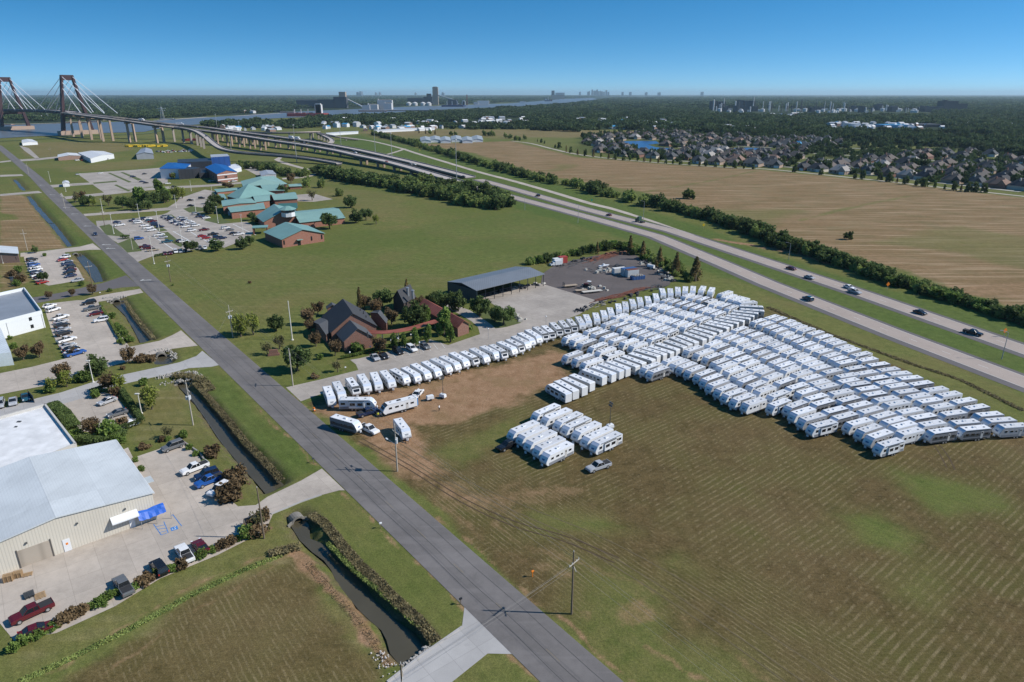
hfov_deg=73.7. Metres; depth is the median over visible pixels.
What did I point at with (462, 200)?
scrub tree
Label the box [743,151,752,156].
house
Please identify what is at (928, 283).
scrub bush
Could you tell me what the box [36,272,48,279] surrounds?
oak tree
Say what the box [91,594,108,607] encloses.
bush
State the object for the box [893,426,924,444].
travel trailer
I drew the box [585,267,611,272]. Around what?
scrap
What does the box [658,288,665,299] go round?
travel trailer
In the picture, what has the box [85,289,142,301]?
driveway
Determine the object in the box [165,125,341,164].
exit ramp
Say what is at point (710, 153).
house
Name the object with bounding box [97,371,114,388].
crape myrtle
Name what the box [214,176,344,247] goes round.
school building
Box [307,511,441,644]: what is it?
brambles
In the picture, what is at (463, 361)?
travel trailer
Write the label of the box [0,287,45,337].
white warehouse
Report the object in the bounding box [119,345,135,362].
crape myrtle
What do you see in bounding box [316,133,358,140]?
slip ramp
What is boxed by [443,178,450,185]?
scrub bush
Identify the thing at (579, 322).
travel trailer
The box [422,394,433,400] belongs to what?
generator
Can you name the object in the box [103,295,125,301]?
rip rap
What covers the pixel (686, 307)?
travel trailer
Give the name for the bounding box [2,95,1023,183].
woodland
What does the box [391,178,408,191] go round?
scrub bush
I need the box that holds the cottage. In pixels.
[342,123,349,126]
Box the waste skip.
[630,274,644,279]
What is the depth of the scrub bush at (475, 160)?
766.80 m
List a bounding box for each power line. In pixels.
[395,566,567,677]
[406,569,570,676]
[406,570,564,672]
[574,553,741,681]
[583,564,733,680]
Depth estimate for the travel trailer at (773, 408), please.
168.23 m
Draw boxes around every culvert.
[110,298,123,303]
[155,351,170,358]
[174,379,189,385]
[287,512,308,527]
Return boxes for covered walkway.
[368,320,438,339]
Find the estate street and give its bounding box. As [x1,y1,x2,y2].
[641,138,1021,191]
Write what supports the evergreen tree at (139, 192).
on the ground at (842, 557)
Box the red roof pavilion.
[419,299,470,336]
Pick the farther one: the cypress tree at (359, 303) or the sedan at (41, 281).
the sedan at (41, 281)
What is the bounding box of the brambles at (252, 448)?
[192,382,284,480]
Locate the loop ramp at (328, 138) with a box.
[316,132,333,142]
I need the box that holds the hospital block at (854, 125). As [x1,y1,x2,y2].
[842,123,872,128]
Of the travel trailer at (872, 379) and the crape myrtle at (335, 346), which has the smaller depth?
the travel trailer at (872, 379)
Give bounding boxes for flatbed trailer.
[563,282,578,287]
[582,289,603,293]
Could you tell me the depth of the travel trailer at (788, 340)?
213.56 m
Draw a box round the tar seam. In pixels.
[91,235,603,681]
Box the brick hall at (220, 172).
[205,163,237,182]
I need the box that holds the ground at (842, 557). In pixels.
[0,95,1023,681]
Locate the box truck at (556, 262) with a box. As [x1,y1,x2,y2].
[549,259,561,265]
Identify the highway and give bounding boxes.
[64,113,463,180]
[65,112,475,178]
[475,179,1023,353]
[477,186,1023,387]
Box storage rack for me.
[23,589,34,599]
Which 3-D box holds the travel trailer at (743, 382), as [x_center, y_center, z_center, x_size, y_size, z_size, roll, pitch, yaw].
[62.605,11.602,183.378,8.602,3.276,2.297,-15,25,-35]
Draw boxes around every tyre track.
[358,438,954,562]
[390,444,840,681]
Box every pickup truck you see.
[8,597,54,625]
[27,267,42,271]
[50,313,69,319]
[55,335,76,343]
[64,349,86,356]
[83,304,100,310]
[111,574,134,597]
[146,247,159,251]
[173,542,194,562]
[179,459,209,475]
[193,471,221,488]
[356,407,379,417]
[361,423,379,434]
[496,439,516,451]
[585,459,611,472]
[847,288,861,294]
[962,328,983,335]
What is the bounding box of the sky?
[0,0,1023,94]
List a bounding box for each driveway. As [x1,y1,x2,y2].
[0,331,197,393]
[0,351,217,415]
[0,445,343,640]
[20,243,100,256]
[32,276,137,302]
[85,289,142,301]
[390,607,510,681]
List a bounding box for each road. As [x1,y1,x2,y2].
[0,145,622,681]
[0,174,22,176]
[0,191,41,195]
[20,146,38,158]
[20,156,57,160]
[51,182,101,186]
[245,167,259,174]
[274,157,318,178]
[346,137,692,234]
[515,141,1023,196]
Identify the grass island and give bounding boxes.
[93,181,116,183]
[100,224,123,235]
[109,173,130,181]
[118,238,141,252]
[121,172,141,180]
[148,222,167,231]
[159,232,183,246]
[184,206,203,212]
[204,217,229,223]
[478,310,520,327]
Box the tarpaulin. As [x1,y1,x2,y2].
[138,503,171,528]
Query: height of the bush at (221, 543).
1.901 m
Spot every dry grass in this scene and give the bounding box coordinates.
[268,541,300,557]
[304,562,391,665]
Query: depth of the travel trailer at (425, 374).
188.74 m
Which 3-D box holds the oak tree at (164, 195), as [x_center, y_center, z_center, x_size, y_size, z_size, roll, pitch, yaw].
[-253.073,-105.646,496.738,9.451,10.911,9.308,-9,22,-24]
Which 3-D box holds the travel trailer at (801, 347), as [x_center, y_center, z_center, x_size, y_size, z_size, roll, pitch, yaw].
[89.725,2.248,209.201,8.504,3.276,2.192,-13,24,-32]
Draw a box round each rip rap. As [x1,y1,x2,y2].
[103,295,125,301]
[140,348,177,359]
[155,370,202,385]
[370,650,396,676]
[399,645,429,667]
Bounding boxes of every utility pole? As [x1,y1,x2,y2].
[185,383,193,424]
[226,306,232,337]
[256,486,264,538]
[288,348,293,385]
[385,423,398,471]
[400,662,403,681]
[569,551,578,614]
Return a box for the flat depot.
[874,123,944,127]
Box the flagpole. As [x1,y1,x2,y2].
[287,301,293,339]
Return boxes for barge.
[358,110,386,111]
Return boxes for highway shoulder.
[474,179,1023,357]
[477,188,1023,391]
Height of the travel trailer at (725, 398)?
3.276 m
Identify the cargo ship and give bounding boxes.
[287,104,328,115]
[441,100,465,106]
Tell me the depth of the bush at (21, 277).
288.89 m
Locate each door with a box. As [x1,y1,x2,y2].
[17,540,52,566]
[62,538,71,551]
[129,518,135,527]
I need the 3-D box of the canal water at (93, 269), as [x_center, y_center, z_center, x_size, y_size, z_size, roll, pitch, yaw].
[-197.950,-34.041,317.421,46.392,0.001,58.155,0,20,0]
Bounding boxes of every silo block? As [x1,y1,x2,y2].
[367,103,378,108]
[377,99,392,108]
[384,102,392,109]
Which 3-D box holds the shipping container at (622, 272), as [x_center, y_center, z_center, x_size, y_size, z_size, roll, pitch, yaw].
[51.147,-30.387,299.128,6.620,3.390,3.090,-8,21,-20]
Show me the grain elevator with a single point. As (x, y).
(341, 100)
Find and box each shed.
[22,139,37,145]
[136,148,153,158]
[259,170,275,176]
[265,128,275,131]
[326,131,357,134]
[333,122,339,127]
[352,121,360,126]
[376,127,434,131]
[420,136,430,142]
[430,135,440,142]
[440,136,450,142]
[447,266,543,300]
[451,135,461,141]
[461,136,472,142]
[472,135,482,141]
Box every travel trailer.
[322,385,336,408]
[329,414,362,434]
[332,381,346,401]
[339,397,379,410]
[345,377,360,396]
[356,373,371,395]
[369,372,382,393]
[379,370,396,390]
[379,395,416,414]
[389,368,410,386]
[393,417,410,441]
[400,366,421,384]
[410,363,431,382]
[421,361,442,379]
[430,358,452,375]
[439,355,461,374]
[448,352,470,369]
[459,350,479,368]
[469,348,490,365]
[479,345,500,361]
[488,344,508,360]
[496,341,517,356]
[505,339,524,354]
[506,420,539,440]
[511,335,531,351]
[515,424,547,448]
[517,332,535,349]
[523,429,556,454]
[524,329,542,346]
[530,403,560,422]
[532,326,548,343]
[532,435,565,461]
[539,441,573,466]
[540,325,555,340]
[540,407,572,428]
[545,383,571,402]
[549,322,562,337]
[552,411,582,432]
[553,380,578,399]
[558,320,570,335]
[560,377,587,395]
[560,416,591,437]
[561,332,581,347]
[561,350,582,365]
[566,319,577,332]
[568,335,588,350]
[568,373,594,391]
[571,353,593,369]
[571,420,601,443]
[574,316,585,331]
[576,338,596,351]
[578,368,606,385]
[579,357,603,370]
[579,426,613,450]
[582,314,591,328]
[582,326,602,337]
[586,342,607,354]
[589,329,609,341]
[589,365,615,382]
[589,431,622,457]
[592,313,600,325]
[594,346,616,357]
[596,362,623,379]
[598,332,618,342]
[599,310,607,322]
[600,319,618,329]
[602,350,624,362]
[606,307,614,320]
[606,360,630,376]
[607,336,626,347]
[609,321,629,332]
[610,313,628,320]
[613,358,639,374]
[615,303,621,314]
[616,324,635,335]
[618,338,638,350]
[619,315,636,322]
[620,355,646,367]
[622,301,628,313]
[623,327,642,339]
[626,341,647,352]
[627,316,644,323]
[627,352,655,364]
[628,299,636,310]
[630,308,646,315]
[630,329,649,338]
[633,349,660,362]
[634,318,651,326]
[636,297,643,308]
[636,310,653,316]
[638,331,657,341]
[638,362,661,378]
[640,321,658,329]
[641,347,666,361]
[643,303,659,309]
[644,296,651,305]
[644,312,659,318]
[645,365,669,381]
[646,334,665,345]
[647,323,665,331]
[648,345,673,358]
[651,303,667,312]
[651,314,666,320]
[652,293,659,302]
[654,325,671,334]
[654,342,679,355]
[657,316,672,323]
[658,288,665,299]
[658,306,674,314]
[659,297,674,303]
[661,356,682,366]
[662,328,678,340]
[663,340,687,354]
[665,308,681,316]
[665,318,680,325]
[667,288,673,297]
[667,299,681,305]
[669,337,692,347]
[669,358,690,373]
[671,320,688,328]
[672,310,688,318]
[674,287,680,298]
[674,300,690,308]
[675,335,698,345]
[675,361,697,376]
[678,312,694,320]
[679,322,696,334]
[680,293,694,300]
[681,302,697,310]
[681,345,703,358]
[682,286,687,295]
[682,332,706,345]
[683,364,705,380]
[686,314,703,322]
[687,295,702,302]
[687,330,712,342]
[689,304,705,314]
[690,286,695,293]
[691,327,716,339]
[691,348,713,362]
[692,368,715,384]
[694,316,711,326]
[695,296,710,304]
[696,307,711,313]
[697,286,705,295]
[698,325,722,334]
[698,373,723,390]
[700,352,722,366]
[702,298,717,306]
[703,308,719,315]
[703,322,729,331]
[703,339,722,348]
[704,378,729,395]
[707,287,714,298]
[707,320,732,331]
[708,301,724,308]
[708,357,730,369]
[709,310,725,320]
[711,343,729,352]
[712,383,737,401]
[713,318,738,328]
[714,331,731,340]
[714,361,737,374]
[716,290,732,300]
[716,303,731,310]
[718,316,744,326]
[719,347,737,357]
[719,388,746,405]
[720,294,737,302]
[722,334,740,343]
[722,365,744,379]
[723,305,738,314]
[725,314,750,325]
[726,296,743,303]
[726,351,745,360]
[728,392,755,410]
[729,370,752,383]
[730,312,754,321]
[730,326,748,334]
[730,337,748,347]
[732,297,749,304]
[732,355,752,364]
[733,310,757,319]
[735,375,757,388]
[736,300,757,304]
[737,341,756,351]
[738,329,755,337]
[739,305,763,309]
[739,308,763,317]
[739,359,759,370]
[739,397,766,415]
[744,344,764,355]
[745,331,764,341]
[745,380,767,392]
[747,364,768,374]
[748,318,766,329]
[751,349,771,359]
[752,335,771,344]
[752,384,776,397]
[754,367,774,379]
[755,321,774,331]
[759,339,777,348]
[759,353,779,364]
[761,372,782,384]
[763,314,779,320]
[763,324,781,335]
[765,389,789,405]
[765,397,791,415]
[766,341,784,350]
[766,357,787,368]
[769,327,787,338]
[771,316,787,323]
[772,344,792,354]
[772,376,795,390]
[773,361,795,371]
[776,331,794,341]
[778,319,795,326]
[779,364,800,377]
[780,349,799,358]
[781,399,808,419]
[783,334,802,344]
[784,322,801,330]
[784,382,808,397]
[787,406,816,423]
[788,352,809,361]
[789,324,807,334]
[789,369,812,383]
[790,337,808,348]
[792,387,818,400]
[795,356,816,365]
[795,412,826,430]
[796,327,815,337]
[796,341,816,352]
[797,373,822,382]
[801,360,823,369]
[802,392,828,403]
[803,344,824,355]
[805,330,824,340]
[805,419,837,438]
[807,378,831,387]
[808,398,835,412]
[809,364,831,373]
[811,348,833,359]
[812,334,832,343]
[814,382,839,393]
[819,337,839,348]
[819,351,841,363]
[819,368,842,380]
[821,405,848,419]
[825,340,846,349]
[826,355,848,365]
[827,388,853,399]
[829,411,858,428]
[831,372,858,382]
[832,359,857,368]
[833,344,854,352]
[834,395,861,406]
[835,377,860,389]
[841,347,861,356]
[841,380,871,389]
[841,417,872,434]
[842,365,866,373]
[845,400,872,411]
[849,351,872,359]
[853,385,880,395]
[853,423,882,441]
[854,369,878,380]
[855,405,883,418]
[856,356,878,365]
[859,390,887,401]
[862,428,893,449]
[863,374,889,383]
[865,361,890,369]
[868,410,896,423]
[870,395,899,406]
[872,379,898,388]
[872,437,904,458]
[875,366,900,374]
[878,416,907,428]
[880,399,910,411]
[881,382,909,395]
[884,371,911,378]
[887,420,917,432]
[890,388,919,398]
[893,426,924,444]
[894,375,923,382]
[894,407,923,417]
[903,392,931,406]
[907,380,934,390]
[907,412,937,422]
[911,397,942,409]
[917,419,946,431]
[920,386,948,396]
[922,427,957,444]
[924,402,954,414]
[934,390,962,402]
[937,409,967,422]
[946,418,980,429]
[948,397,977,409]
[956,424,991,440]
[961,403,990,418]
[969,411,1003,421]
[981,417,1016,431]
[991,422,1023,438]
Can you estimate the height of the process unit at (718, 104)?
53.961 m
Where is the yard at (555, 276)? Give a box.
[541,254,672,300]
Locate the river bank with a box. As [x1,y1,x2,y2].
[34,113,279,123]
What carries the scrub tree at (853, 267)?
on the ground at (842, 557)
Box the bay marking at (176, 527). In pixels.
[153,514,181,534]
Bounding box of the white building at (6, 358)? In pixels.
[0,328,13,366]
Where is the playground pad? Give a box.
[297,194,330,201]
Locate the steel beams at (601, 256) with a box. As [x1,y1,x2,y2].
[583,250,623,262]
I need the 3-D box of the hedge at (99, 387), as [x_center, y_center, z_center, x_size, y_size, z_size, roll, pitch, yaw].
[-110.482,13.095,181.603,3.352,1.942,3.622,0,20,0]
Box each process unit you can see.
[709,98,725,109]
[733,106,741,112]
[736,97,755,109]
[741,106,748,111]
[751,106,759,110]
[808,107,815,111]
[857,106,867,112]
[873,105,880,109]
[887,106,899,111]
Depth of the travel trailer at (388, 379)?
183.93 m
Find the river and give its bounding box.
[0,98,595,137]
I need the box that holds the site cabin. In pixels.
[62,180,69,186]
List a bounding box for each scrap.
[486,283,539,295]
[512,282,545,289]
[514,313,527,321]
[556,257,595,266]
[558,256,598,266]
[574,285,664,311]
[574,300,606,311]
[582,284,608,290]
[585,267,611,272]
[605,251,627,254]
[640,262,672,280]
[642,260,676,281]
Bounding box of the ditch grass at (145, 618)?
[18,554,281,681]
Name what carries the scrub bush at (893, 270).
on the ground at (842, 557)
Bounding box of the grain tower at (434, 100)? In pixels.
[407,87,457,104]
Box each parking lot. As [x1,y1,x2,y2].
[24,251,82,284]
[43,300,128,362]
[64,392,132,431]
[78,168,167,192]
[96,190,252,261]
[286,283,598,400]
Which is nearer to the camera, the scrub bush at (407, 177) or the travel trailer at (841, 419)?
the travel trailer at (841, 419)
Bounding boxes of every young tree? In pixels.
[43,377,56,386]
[57,370,71,386]
[72,193,78,202]
[89,198,96,205]
[101,194,112,205]
[111,373,126,387]
[139,385,159,408]
[160,426,173,434]
[168,186,177,198]
[173,186,182,198]
[179,187,185,198]
[231,313,246,336]
[231,321,241,333]
[244,311,259,334]
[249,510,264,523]
[260,342,271,354]
[272,334,284,348]
[306,190,315,200]
[332,361,340,371]
[372,214,378,223]
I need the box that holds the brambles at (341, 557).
[325,542,420,630]
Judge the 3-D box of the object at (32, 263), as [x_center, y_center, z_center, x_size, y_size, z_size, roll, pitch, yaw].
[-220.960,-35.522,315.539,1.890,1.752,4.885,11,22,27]
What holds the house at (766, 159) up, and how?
on the ground at (842, 557)
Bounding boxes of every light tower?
[437,375,446,398]
[606,401,613,427]
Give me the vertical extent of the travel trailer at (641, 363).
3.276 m
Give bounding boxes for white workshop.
[78,151,113,162]
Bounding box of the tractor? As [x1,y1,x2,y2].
[583,281,591,287]
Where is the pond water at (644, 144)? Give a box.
[624,141,668,149]
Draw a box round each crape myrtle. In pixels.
[14,343,28,359]
[29,340,44,357]
[44,291,52,298]
[50,361,71,377]
[67,288,75,295]
[73,191,85,196]
[80,416,99,434]
[86,283,96,294]
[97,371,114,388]
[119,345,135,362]
[226,183,233,187]
[286,173,294,182]
[300,307,314,320]
[303,318,315,331]
[307,331,321,346]
[310,301,324,314]
[328,339,341,355]
[361,294,371,308]
[368,298,381,310]
[370,336,386,351]
[384,307,397,324]
[418,295,426,302]
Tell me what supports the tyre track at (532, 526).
on the ground at (842, 557)
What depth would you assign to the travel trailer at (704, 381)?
183.43 m
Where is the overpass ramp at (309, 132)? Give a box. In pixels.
[232,131,319,139]
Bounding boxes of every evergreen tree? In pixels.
[131,186,137,201]
[134,186,144,203]
[152,178,162,192]
[162,187,171,201]
[390,332,397,348]
[400,332,406,347]
[411,327,418,345]
[424,323,431,342]
[425,307,430,321]
[435,306,450,335]
[445,320,455,341]
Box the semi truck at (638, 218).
[635,216,644,222]
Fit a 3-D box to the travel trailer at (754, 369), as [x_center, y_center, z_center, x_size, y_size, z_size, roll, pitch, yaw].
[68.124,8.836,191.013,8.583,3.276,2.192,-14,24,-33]
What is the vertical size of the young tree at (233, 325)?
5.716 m
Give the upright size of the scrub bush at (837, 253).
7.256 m
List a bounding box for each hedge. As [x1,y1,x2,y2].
[46,400,80,430]
[73,428,127,444]
[88,385,103,393]
[99,303,125,344]
[119,387,144,421]
[119,417,142,429]
[154,248,182,256]
[340,336,423,358]
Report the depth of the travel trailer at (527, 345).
210.82 m
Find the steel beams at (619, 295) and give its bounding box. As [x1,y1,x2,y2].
[590,286,655,302]
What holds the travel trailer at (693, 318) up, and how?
on the ground at (842, 557)
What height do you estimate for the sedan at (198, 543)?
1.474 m
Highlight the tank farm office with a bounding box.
[466,95,488,104]
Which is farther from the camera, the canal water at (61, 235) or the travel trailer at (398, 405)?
the canal water at (61, 235)
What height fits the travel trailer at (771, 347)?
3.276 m
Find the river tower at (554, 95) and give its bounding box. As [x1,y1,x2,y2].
[551,91,564,98]
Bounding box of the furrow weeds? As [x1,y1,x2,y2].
[767,306,1023,410]
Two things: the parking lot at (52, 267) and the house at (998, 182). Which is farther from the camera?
the house at (998, 182)
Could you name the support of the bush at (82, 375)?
on the ground at (842, 557)
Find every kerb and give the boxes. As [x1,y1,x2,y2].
[271,494,321,513]
[387,626,462,681]
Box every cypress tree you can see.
[355,287,364,308]
[595,241,599,253]
[626,235,632,253]
[639,241,646,259]
[654,246,663,267]
[670,252,680,274]
[690,256,702,281]
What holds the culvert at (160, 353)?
on the ground at (842, 557)
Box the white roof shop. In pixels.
[58,153,80,160]
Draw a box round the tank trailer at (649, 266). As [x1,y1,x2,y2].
[647,264,655,268]
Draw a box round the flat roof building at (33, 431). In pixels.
[0,403,76,467]
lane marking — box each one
[47,189,559,661]
[136,224,255,248]
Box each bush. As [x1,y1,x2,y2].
[4,270,16,277]
[4,640,20,652]
[8,342,18,348]
[11,279,21,286]
[13,265,22,271]
[13,274,26,281]
[15,633,32,645]
[31,626,47,641]
[43,384,55,392]
[45,620,60,634]
[52,610,70,628]
[64,605,83,620]
[70,428,83,437]
[71,602,89,615]
[72,370,94,382]
[87,601,94,609]
[90,389,100,398]
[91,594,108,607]
[93,418,122,435]
[101,589,116,602]
[108,312,115,317]
[108,386,120,395]
[109,432,126,443]
[112,587,119,595]
[114,416,128,424]
[118,329,128,336]
[123,335,135,341]
[131,456,138,461]
[131,581,139,591]
[132,353,148,362]
[133,573,149,587]
[137,441,152,450]
[137,465,145,471]
[138,377,147,385]
[142,569,157,582]
[144,354,156,361]
[157,435,165,442]
[164,435,171,441]
[168,563,176,572]
[172,556,188,571]
[178,429,187,437]
[185,443,192,449]
[192,450,199,456]
[194,546,208,560]
[203,442,220,458]
[208,544,215,553]
[214,477,242,504]
[214,538,228,551]
[221,462,250,484]
[226,534,237,548]
[235,534,241,541]
[237,523,253,538]
[241,516,272,539]
[244,160,251,168]
[252,161,257,168]
[255,506,270,520]
[282,167,291,175]
[298,171,303,176]
[309,164,326,173]
[310,372,319,378]
[316,353,322,358]
[326,166,338,178]
[336,168,350,181]
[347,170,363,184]
[350,342,364,352]
[362,172,376,185]
[376,175,387,185]
[386,173,400,179]
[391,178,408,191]
[404,175,418,180]
[404,180,416,192]
[416,184,425,195]
[422,177,433,183]
[429,182,440,196]
[434,177,443,183]
[436,190,445,199]
[440,190,449,199]
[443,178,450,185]
[447,183,462,188]
[453,186,465,193]
[455,151,464,158]
[455,183,467,190]
[458,179,474,185]
[460,154,467,160]
[465,182,477,191]
[465,191,479,202]
[470,157,479,164]
[476,180,489,193]
[485,189,498,195]
[488,198,500,209]
[491,195,506,208]
[493,161,503,171]
[493,192,506,205]
[506,195,516,206]
[514,166,524,175]
[520,169,531,177]
[524,256,536,264]
[534,255,543,263]
[543,253,552,261]
[545,172,554,181]
[567,249,576,255]
[576,248,581,255]
[578,245,585,254]
[585,180,598,193]
[587,243,595,252]
[590,186,601,193]
[594,180,608,190]
[598,241,604,250]
[601,240,613,250]
[608,240,616,247]
[616,241,624,248]
[629,247,639,254]
[640,254,647,259]
[648,192,665,207]
[659,197,671,210]
[663,257,671,265]
[670,202,680,211]
[676,202,685,212]
[695,208,704,218]
[702,205,714,217]
[707,209,722,220]
[715,214,721,223]
[718,214,733,224]
[724,215,742,228]
[728,219,739,229]
[738,218,752,233]
[745,220,763,236]
[759,226,775,241]
[761,222,776,227]
[764,231,781,246]
[773,229,788,238]
[776,236,792,249]
[781,233,795,247]
[790,237,809,253]
[799,241,816,250]
[812,238,819,247]
[813,246,827,257]
[817,248,832,262]
[819,244,831,249]
[824,247,837,262]
[833,250,844,258]
[840,252,850,258]
[840,257,853,267]
[843,231,853,239]
[856,259,867,266]
[865,265,879,276]
[866,261,884,270]
[872,265,885,280]
[879,269,894,281]
[882,266,896,275]
[883,276,897,286]
[893,273,910,287]
[908,275,918,285]
[917,278,931,286]
[917,287,929,294]
[926,286,951,299]
[945,290,964,303]
[950,286,963,293]
[957,292,969,304]
[963,296,975,308]
[971,298,988,309]
[979,304,991,311]
[981,297,998,305]
[982,307,990,314]
[988,304,1003,316]
[990,305,1005,316]
[1000,304,1020,321]
[1015,304,1023,310]
[1015,313,1023,325]
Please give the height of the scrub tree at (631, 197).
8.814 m
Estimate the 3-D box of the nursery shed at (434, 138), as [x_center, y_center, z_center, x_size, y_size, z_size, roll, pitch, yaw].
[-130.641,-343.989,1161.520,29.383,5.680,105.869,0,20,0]
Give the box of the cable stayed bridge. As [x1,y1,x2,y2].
[0,75,116,134]
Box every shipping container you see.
[558,255,567,262]
[612,266,623,274]
[620,266,635,276]
[625,268,638,277]
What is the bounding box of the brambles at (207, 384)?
[171,371,215,391]
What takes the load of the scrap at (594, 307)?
on the parking lot at (533, 305)
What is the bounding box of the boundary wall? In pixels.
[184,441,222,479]
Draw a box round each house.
[0,246,19,262]
[392,284,415,313]
[592,145,604,152]
[600,134,613,139]
[606,145,619,152]
[615,136,626,140]
[619,150,626,156]
[628,148,644,157]
[629,133,640,138]
[638,147,648,152]
[644,134,656,139]
[645,150,658,158]
[659,139,671,146]
[664,151,677,159]
[674,149,681,154]
[677,140,686,146]
[677,152,691,159]
[679,136,688,142]
[692,154,705,163]
[695,142,706,146]
[700,150,715,156]
[707,155,725,164]
[709,146,722,151]
[719,145,728,150]
[720,151,730,156]
[725,153,744,161]
[727,157,739,165]
[732,137,742,143]
[735,147,745,151]
[737,139,750,145]
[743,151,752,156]
[743,156,764,166]
[753,139,766,146]
[756,147,766,152]
[761,155,776,164]
[764,158,782,167]
[769,141,781,146]
[772,149,782,154]
[778,152,791,161]
[789,150,804,158]
[795,161,809,170]
[798,142,809,147]
[799,146,807,151]
[807,162,828,171]
[828,164,850,174]
[833,157,849,163]
[834,139,842,144]
[850,161,863,167]
[851,157,871,163]
[861,164,874,174]
[863,153,877,159]
[863,155,874,162]
[871,159,890,165]
[874,155,891,162]
[876,165,899,176]
[877,153,898,159]
[894,156,911,165]
[895,164,910,169]
[896,168,916,178]
[906,161,918,169]
[912,149,921,153]
[913,169,935,179]
[915,151,933,158]
[915,165,936,171]
[921,100,967,111]
[922,147,932,151]
[927,159,949,167]
[940,172,962,183]
[942,165,964,172]
[943,157,956,166]
[945,149,954,156]
[945,169,960,175]
[951,151,969,158]
[955,162,968,167]
[964,174,986,186]
[970,169,989,177]
[973,157,984,162]
[976,167,989,173]
[977,159,998,166]
[982,148,998,156]
[983,164,996,173]
[984,176,1010,188]
[989,173,1011,181]
[1000,168,1020,175]
[1003,152,1016,159]
[1005,162,1023,169]
[1005,165,1022,170]
[1006,178,1023,190]
[1012,155,1023,163]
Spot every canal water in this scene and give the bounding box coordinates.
[13,179,24,190]
[26,196,53,223]
[49,224,71,246]
[75,254,102,282]
[113,302,152,342]
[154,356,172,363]
[178,380,283,493]
[288,518,423,663]
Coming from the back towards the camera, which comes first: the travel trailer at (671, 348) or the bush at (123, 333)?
the bush at (123, 333)
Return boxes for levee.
[5,120,277,140]
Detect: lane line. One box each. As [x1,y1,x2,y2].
[491,181,1022,351]
[513,195,1021,386]
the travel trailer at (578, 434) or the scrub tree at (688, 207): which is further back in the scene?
the scrub tree at (688, 207)
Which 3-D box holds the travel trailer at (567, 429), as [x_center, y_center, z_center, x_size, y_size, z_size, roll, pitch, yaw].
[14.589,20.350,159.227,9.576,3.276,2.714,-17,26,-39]
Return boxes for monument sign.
[268,349,279,355]
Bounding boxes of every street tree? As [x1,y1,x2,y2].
[732,160,737,167]
[792,163,797,171]
[818,168,823,174]
[860,169,866,178]
[876,171,882,179]
[885,171,894,181]
[902,175,910,184]
[920,177,928,186]
[951,181,958,190]
[964,181,973,191]
[971,181,979,191]
[979,182,988,192]
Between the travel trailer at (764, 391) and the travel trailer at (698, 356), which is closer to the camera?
the travel trailer at (764, 391)
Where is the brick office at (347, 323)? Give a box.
[314,299,387,351]
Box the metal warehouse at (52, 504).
[0,439,156,574]
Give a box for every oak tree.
[31,245,38,251]
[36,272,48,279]
[78,195,88,205]
[83,354,108,375]
[84,195,94,205]
[113,196,128,207]
[125,197,137,209]
[136,201,146,209]
[141,191,161,202]
[144,198,152,208]
[158,188,170,202]
[181,240,199,251]
[202,202,213,214]
[204,198,217,213]
[207,192,217,202]
[208,238,224,250]
[215,195,223,204]
[234,236,247,248]
[245,235,254,244]
[247,211,255,218]
[250,214,257,223]
[265,313,283,330]
[277,185,287,192]
[281,344,312,370]
[320,212,337,228]
[343,195,356,207]
[349,208,362,222]
[359,208,372,218]
[372,287,391,307]
[400,299,428,325]
[425,291,438,302]
[431,290,446,307]
[443,292,456,308]
[447,289,466,310]
[468,295,491,315]
[488,304,497,320]
[490,305,516,324]
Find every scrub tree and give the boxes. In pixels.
[237,162,244,168]
[258,164,265,170]
[274,165,280,172]
[301,167,310,175]
[301,176,310,187]
[316,177,324,187]
[335,188,343,195]
[371,175,380,186]
[371,177,379,185]
[381,178,390,187]
[398,180,409,191]
[417,173,424,181]
[421,186,433,196]
[434,185,444,198]
[448,192,456,202]
[452,191,465,205]
[459,191,472,204]
[465,192,472,204]
[467,198,479,207]
[479,195,492,207]
[484,184,498,193]
[504,163,513,173]
[524,169,529,177]
[525,257,535,264]
[528,171,536,179]
[535,172,544,181]
[549,175,558,183]
[561,178,568,184]
[572,178,582,187]
[579,182,585,189]
[598,188,611,196]
[609,190,620,197]
[621,188,634,201]
[624,191,636,202]
[638,193,651,206]
[658,260,663,267]
[664,263,671,271]
[672,269,679,276]
[682,188,694,198]
[683,204,693,215]
[683,209,691,215]
[685,273,693,282]
[691,207,701,217]
[711,214,716,222]
[751,223,764,236]
[801,241,811,255]
[833,255,844,266]
[848,262,857,271]
[854,264,865,274]
[871,267,882,280]
[911,281,927,292]
[916,281,928,290]
[994,309,1006,317]
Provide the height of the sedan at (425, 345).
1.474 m
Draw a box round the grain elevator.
[296,92,441,110]
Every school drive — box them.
[65,182,241,198]
[84,196,184,215]
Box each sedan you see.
[8,396,17,405]
[17,619,54,639]
[20,392,30,401]
[35,280,48,283]
[41,303,56,307]
[52,319,68,323]
[54,326,70,331]
[58,342,76,348]
[61,345,79,351]
[64,273,76,277]
[71,277,83,282]
[88,310,102,315]
[96,395,117,405]
[106,407,128,417]
[123,418,138,428]
[190,538,209,553]
[369,353,380,360]
[378,352,388,358]
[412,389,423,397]
[420,342,430,349]
[786,266,796,269]
[804,275,814,279]
[843,284,854,288]
[913,309,927,314]
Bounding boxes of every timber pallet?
[2,572,13,582]
[12,569,22,578]
[34,590,46,600]
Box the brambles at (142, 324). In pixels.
[124,300,156,339]

